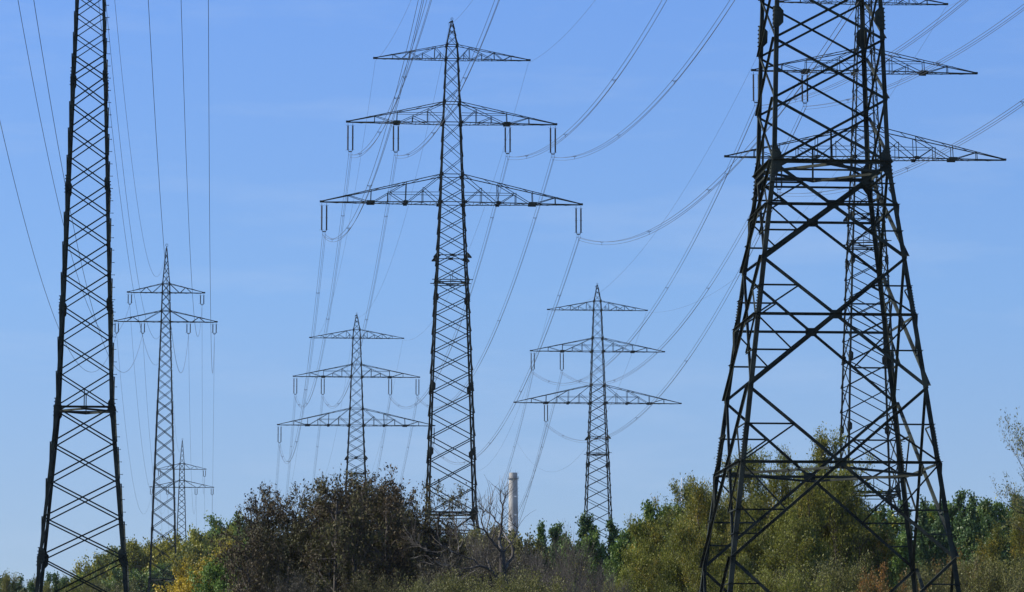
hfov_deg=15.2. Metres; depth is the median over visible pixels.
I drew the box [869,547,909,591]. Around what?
poplar tree
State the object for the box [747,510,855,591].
willow tree
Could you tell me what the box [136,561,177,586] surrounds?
linden tree
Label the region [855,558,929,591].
shrub
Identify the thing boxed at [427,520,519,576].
bare tree
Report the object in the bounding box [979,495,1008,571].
poplar tree
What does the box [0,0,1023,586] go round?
sky
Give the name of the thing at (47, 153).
power line
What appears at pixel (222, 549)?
linden tree
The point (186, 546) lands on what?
linden tree
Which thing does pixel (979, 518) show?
poplar tree
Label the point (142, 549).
linden tree
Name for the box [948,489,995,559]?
poplar tree
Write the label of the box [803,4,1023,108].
conductor bundle
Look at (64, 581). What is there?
poplar tree
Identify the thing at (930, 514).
poplar tree
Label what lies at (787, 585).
bush
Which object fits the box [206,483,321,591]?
brown tree
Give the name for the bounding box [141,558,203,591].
linden tree
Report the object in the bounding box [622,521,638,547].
poplar tree
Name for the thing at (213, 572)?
broadleaf tree
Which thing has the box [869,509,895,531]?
poplar tree
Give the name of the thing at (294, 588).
bush
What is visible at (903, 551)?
poplar tree
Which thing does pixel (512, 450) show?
conductor bundle
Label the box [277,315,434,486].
lattice pylon
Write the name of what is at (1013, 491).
willow tree
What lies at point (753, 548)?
willow tree
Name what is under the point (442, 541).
brown tree
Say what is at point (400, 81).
conductor bundle
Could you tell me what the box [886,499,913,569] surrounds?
poplar tree
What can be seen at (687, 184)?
earth wire
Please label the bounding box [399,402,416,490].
conductor bundle
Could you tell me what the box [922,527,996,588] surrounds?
poplar tree
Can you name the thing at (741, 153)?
conductor bundle
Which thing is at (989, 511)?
poplar tree
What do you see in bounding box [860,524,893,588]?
shrub
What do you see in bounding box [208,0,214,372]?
power line
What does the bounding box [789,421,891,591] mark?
willow tree
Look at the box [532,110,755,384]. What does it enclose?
conductor bundle
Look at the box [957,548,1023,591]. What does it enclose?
bush
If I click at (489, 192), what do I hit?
earth wire
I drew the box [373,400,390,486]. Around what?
conductor bundle
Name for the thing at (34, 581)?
broadleaf tree
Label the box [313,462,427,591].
brown tree
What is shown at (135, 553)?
linden tree
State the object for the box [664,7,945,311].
earth wire
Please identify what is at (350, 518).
brown tree
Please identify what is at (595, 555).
poplar tree
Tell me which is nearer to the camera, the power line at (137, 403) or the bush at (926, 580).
the bush at (926, 580)
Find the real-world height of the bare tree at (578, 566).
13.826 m
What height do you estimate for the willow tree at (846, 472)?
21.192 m
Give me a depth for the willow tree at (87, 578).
393.72 m
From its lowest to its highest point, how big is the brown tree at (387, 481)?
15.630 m
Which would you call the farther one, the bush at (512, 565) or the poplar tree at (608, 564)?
the poplar tree at (608, 564)
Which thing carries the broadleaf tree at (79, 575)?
on the ground
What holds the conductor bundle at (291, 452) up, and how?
attached to the lattice pylon at (348, 424)
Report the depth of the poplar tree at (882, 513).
341.35 m
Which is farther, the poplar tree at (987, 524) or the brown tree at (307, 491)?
the poplar tree at (987, 524)
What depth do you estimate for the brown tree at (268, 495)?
177.51 m
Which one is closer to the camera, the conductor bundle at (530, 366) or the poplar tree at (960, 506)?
the poplar tree at (960, 506)
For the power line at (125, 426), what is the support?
attached to the lattice pylon at (150, 578)
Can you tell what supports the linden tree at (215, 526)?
on the ground
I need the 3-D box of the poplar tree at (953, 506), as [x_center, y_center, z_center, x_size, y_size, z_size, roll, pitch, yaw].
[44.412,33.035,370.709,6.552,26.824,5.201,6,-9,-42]
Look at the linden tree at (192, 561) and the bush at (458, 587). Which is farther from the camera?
the linden tree at (192, 561)
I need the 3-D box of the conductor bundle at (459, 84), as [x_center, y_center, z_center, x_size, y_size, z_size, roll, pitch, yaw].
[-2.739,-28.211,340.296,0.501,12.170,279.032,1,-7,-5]
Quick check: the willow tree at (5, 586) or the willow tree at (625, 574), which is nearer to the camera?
the willow tree at (625, 574)
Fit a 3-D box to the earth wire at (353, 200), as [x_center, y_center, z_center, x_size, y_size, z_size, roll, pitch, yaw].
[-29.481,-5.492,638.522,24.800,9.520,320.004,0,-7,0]
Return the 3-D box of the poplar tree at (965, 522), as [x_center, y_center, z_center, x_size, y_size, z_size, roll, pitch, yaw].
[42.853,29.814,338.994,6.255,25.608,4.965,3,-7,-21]
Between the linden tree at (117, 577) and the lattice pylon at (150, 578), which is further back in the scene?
the linden tree at (117, 577)
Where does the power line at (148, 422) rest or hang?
attached to the lattice pylon at (150, 578)
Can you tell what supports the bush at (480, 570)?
on the ground
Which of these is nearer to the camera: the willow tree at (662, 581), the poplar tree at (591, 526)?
the willow tree at (662, 581)
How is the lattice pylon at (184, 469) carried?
on the ground
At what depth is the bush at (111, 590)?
377.51 m
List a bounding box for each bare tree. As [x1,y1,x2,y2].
[392,498,479,588]
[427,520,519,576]
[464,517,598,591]
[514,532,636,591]
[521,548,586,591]
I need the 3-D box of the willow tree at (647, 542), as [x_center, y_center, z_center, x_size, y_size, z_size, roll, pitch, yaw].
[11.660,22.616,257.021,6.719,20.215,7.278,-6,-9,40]
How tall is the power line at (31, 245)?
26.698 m
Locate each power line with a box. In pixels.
[0,122,116,371]
[18,1,129,334]
[34,2,142,372]
[117,342,148,513]
[130,314,158,492]
[143,346,167,512]
[148,0,188,372]
[181,6,201,336]
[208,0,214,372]
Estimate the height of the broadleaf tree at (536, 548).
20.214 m
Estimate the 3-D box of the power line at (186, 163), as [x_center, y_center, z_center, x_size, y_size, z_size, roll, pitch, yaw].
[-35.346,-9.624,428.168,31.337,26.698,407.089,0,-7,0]
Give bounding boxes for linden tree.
[70,547,119,582]
[74,544,143,577]
[97,534,166,581]
[98,563,165,591]
[115,537,178,564]
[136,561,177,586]
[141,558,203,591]
[148,527,198,552]
[153,552,203,591]
[158,532,219,568]
[164,522,245,566]
[182,507,258,547]
[184,547,220,573]
[184,550,219,591]
[201,539,234,570]
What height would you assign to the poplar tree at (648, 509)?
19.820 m
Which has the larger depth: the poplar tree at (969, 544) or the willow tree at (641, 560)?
the poplar tree at (969, 544)
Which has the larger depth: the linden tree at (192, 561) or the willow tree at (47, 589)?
the linden tree at (192, 561)
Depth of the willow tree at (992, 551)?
248.52 m
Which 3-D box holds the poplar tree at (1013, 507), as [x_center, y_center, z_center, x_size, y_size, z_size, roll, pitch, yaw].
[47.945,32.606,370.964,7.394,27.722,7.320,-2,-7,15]
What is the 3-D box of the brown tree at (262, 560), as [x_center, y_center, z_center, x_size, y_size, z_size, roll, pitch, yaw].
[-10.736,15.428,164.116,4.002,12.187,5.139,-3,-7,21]
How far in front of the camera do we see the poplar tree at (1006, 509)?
373.93 m
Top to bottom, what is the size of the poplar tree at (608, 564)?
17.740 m
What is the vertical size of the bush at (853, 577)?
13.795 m
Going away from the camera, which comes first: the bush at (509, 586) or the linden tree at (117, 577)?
the bush at (509, 586)
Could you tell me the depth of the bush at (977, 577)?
233.78 m
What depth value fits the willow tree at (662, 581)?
222.48 m
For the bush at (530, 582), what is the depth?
149.43 m
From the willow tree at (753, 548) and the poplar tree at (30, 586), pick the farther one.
the poplar tree at (30, 586)
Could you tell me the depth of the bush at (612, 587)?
168.24 m
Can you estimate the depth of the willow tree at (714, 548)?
236.39 m
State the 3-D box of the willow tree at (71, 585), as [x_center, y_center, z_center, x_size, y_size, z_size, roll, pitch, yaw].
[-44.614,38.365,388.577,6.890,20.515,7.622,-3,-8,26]
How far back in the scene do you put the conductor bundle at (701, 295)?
544.60 m
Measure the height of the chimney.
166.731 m
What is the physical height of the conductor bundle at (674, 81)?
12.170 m
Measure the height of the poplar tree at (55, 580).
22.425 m
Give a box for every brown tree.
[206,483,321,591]
[214,519,309,591]
[241,484,376,589]
[260,476,392,586]
[273,464,387,591]
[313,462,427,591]
[320,470,426,590]
[370,475,469,591]
[393,515,476,587]
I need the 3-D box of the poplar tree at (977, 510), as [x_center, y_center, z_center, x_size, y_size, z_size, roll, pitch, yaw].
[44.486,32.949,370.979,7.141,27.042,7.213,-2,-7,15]
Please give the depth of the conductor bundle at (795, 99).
351.52 m
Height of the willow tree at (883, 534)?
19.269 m
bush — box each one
[77,573,142,591]
[263,569,327,591]
[338,563,421,591]
[383,571,451,591]
[389,547,523,591]
[404,565,544,591]
[427,563,502,591]
[438,542,548,591]
[478,564,597,591]
[538,567,636,591]
[733,558,835,591]
[749,547,879,591]
[890,558,976,591]
[929,549,1023,591]
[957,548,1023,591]
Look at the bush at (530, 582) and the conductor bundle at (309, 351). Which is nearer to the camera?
the bush at (530, 582)
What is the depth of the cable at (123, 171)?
327.30 m
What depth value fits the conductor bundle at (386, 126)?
321.96 m
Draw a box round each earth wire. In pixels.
[115,7,165,276]
[311,66,374,339]
[357,29,448,317]
[417,69,526,336]
[550,5,781,311]
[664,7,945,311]
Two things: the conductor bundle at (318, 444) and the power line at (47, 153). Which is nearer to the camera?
the power line at (47, 153)
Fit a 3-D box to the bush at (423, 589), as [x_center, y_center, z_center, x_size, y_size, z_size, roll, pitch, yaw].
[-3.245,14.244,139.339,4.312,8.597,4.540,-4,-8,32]
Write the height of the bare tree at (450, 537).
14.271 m
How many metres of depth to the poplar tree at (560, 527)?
311.53 m
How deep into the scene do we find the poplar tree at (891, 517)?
372.84 m
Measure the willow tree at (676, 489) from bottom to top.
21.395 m
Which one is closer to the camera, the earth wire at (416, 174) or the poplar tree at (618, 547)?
the poplar tree at (618, 547)
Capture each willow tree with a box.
[0,570,27,591]
[43,579,64,591]
[58,577,82,591]
[78,573,102,591]
[603,564,634,591]
[616,513,697,591]
[624,483,723,591]
[639,553,693,591]
[641,473,716,564]
[667,491,778,591]
[675,450,771,587]
[681,526,729,591]
[698,552,763,591]
[727,444,803,549]
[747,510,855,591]
[752,442,799,577]
[762,463,842,588]
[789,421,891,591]
[791,458,875,576]
[843,488,909,591]
[948,521,1021,589]
[990,408,1023,534]
[999,508,1023,588]
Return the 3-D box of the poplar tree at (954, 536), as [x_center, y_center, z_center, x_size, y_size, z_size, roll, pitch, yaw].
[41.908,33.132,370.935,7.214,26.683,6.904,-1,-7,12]
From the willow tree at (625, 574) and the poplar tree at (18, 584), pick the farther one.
the poplar tree at (18, 584)
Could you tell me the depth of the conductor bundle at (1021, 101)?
342.53 m
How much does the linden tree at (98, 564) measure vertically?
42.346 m
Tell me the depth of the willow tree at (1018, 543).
254.01 m
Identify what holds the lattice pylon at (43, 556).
on the ground
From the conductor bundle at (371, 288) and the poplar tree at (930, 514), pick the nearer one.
the poplar tree at (930, 514)
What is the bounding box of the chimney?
[508,470,518,537]
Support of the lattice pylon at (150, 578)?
on the ground
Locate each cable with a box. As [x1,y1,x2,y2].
[98,0,165,363]
[106,6,165,338]
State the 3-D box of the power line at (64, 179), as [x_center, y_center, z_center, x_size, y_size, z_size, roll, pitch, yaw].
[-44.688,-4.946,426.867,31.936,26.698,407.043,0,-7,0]
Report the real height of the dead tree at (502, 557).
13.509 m
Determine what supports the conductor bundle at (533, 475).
attached to the lattice pylon at (590, 403)
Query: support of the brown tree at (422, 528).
on the ground
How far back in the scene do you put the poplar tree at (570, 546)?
289.41 m
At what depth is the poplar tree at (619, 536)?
311.16 m
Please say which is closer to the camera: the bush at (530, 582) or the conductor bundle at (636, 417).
the bush at (530, 582)
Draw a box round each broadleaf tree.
[24,573,39,591]
[73,572,85,588]
[186,542,251,591]
[420,526,487,575]
[441,521,523,562]
[489,523,562,581]
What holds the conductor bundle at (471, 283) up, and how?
hanging from the lattice pylon at (348, 424)
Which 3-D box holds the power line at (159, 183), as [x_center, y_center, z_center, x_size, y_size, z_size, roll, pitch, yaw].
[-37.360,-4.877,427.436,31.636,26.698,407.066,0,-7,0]
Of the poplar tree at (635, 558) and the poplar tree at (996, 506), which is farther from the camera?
the poplar tree at (996, 506)
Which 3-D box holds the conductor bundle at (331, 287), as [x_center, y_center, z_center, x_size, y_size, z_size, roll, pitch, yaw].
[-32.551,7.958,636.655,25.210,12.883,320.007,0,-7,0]
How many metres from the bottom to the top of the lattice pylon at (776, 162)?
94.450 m
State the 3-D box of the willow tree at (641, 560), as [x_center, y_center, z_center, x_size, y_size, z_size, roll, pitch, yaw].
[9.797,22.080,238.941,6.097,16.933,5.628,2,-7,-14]
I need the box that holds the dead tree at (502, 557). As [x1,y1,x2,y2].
[401,467,534,589]
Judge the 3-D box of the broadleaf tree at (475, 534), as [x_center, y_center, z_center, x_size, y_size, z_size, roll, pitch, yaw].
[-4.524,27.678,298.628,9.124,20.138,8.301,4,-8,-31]
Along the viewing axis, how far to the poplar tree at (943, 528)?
354.63 m
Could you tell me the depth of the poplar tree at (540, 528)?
316.99 m
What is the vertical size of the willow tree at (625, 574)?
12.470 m
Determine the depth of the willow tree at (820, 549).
239.41 m
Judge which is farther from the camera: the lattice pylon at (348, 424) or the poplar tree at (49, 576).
the lattice pylon at (348, 424)
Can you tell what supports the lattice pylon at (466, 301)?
on the ground
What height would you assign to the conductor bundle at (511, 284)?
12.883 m
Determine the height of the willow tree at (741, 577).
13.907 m
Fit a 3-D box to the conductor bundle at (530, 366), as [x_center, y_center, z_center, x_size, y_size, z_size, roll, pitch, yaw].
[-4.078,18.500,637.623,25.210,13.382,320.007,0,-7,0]
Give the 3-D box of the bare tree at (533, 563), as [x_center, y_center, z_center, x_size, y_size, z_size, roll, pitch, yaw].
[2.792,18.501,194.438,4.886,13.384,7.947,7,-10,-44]
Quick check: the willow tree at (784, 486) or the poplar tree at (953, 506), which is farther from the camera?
the poplar tree at (953, 506)
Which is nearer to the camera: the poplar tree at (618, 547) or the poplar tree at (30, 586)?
the poplar tree at (618, 547)
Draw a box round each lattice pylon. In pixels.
[35,0,131,591]
[114,246,217,591]
[150,440,213,541]
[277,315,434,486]
[320,20,582,535]
[514,285,681,552]
[699,0,960,591]
[724,0,1005,530]
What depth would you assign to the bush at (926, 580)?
226.12 m
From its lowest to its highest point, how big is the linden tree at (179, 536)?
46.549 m
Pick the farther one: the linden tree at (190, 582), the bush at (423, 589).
the linden tree at (190, 582)
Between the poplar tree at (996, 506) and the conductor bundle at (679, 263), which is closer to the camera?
the poplar tree at (996, 506)
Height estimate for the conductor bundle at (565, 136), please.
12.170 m
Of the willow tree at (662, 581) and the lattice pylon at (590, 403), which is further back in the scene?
the lattice pylon at (590, 403)
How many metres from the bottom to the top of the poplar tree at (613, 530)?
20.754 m
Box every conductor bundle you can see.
[279,235,325,461]
[285,404,295,496]
[294,155,351,407]
[311,397,323,500]
[323,0,423,241]
[324,159,396,407]
[350,0,431,157]
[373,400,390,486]
[390,158,508,408]
[395,0,499,158]
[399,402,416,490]
[423,159,553,407]
[433,238,579,464]
[435,372,533,525]
[457,373,561,528]
[506,0,666,159]
[516,425,545,525]
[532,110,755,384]
[549,193,780,442]
[554,0,734,159]
[562,110,804,385]
[577,1,858,244]
[756,0,967,107]
[789,100,1023,196]
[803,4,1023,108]
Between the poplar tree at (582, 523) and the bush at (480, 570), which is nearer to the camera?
the bush at (480, 570)
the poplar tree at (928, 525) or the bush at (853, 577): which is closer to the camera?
the bush at (853, 577)
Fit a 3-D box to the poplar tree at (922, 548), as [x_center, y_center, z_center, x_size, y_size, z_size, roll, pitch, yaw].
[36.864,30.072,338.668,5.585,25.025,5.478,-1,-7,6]
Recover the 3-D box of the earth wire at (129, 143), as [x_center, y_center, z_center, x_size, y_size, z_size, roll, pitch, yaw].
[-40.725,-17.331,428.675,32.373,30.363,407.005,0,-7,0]
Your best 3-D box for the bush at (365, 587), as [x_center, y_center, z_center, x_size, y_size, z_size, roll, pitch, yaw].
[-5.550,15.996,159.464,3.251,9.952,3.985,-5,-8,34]
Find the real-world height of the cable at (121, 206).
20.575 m
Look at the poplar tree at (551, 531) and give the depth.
300.90 m
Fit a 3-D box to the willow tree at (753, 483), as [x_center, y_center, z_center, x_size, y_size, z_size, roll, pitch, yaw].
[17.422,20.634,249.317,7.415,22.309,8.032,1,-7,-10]
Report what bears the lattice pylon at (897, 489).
on the ground
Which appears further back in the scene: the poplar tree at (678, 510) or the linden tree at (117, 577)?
the linden tree at (117, 577)
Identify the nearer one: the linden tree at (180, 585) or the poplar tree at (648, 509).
the poplar tree at (648, 509)
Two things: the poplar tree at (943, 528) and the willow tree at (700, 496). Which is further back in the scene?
the poplar tree at (943, 528)
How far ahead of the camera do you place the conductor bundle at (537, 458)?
798.66 m
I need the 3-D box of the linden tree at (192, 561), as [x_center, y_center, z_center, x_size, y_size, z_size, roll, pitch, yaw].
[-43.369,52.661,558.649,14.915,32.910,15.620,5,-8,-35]
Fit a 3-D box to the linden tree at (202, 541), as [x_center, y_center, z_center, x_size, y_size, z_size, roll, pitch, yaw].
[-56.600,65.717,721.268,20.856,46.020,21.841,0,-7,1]
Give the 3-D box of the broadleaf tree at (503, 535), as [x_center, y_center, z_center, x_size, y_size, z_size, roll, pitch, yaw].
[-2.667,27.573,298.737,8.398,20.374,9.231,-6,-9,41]
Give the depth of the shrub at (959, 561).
238.59 m
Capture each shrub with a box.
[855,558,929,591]
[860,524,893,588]
[931,546,997,590]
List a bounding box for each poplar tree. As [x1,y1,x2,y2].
[10,573,26,591]
[17,577,34,591]
[22,572,52,590]
[50,569,80,591]
[59,576,70,591]
[533,518,549,560]
[544,523,559,584]
[548,521,608,567]
[555,510,588,567]
[555,532,605,590]
[572,525,605,591]
[575,517,620,561]
[584,513,631,574]
[599,544,619,591]
[610,498,679,582]
[617,499,663,591]
[617,528,629,542]
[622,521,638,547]
[629,539,648,590]
[673,502,686,521]
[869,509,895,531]
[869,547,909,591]
[875,502,919,570]
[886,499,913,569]
[886,505,900,543]
[888,527,917,591]
[893,501,938,538]
[898,504,932,569]
[913,494,948,577]
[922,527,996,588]
[930,500,958,560]
[931,501,980,562]
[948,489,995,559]
[950,486,1012,566]
[950,502,960,550]
[957,494,1023,571]
[960,526,992,580]
[974,499,980,523]
[977,496,982,550]
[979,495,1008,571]
[980,499,1023,565]
[982,492,1023,539]
[988,497,1007,536]
[1000,501,1010,520]
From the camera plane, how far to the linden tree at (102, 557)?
756.30 m

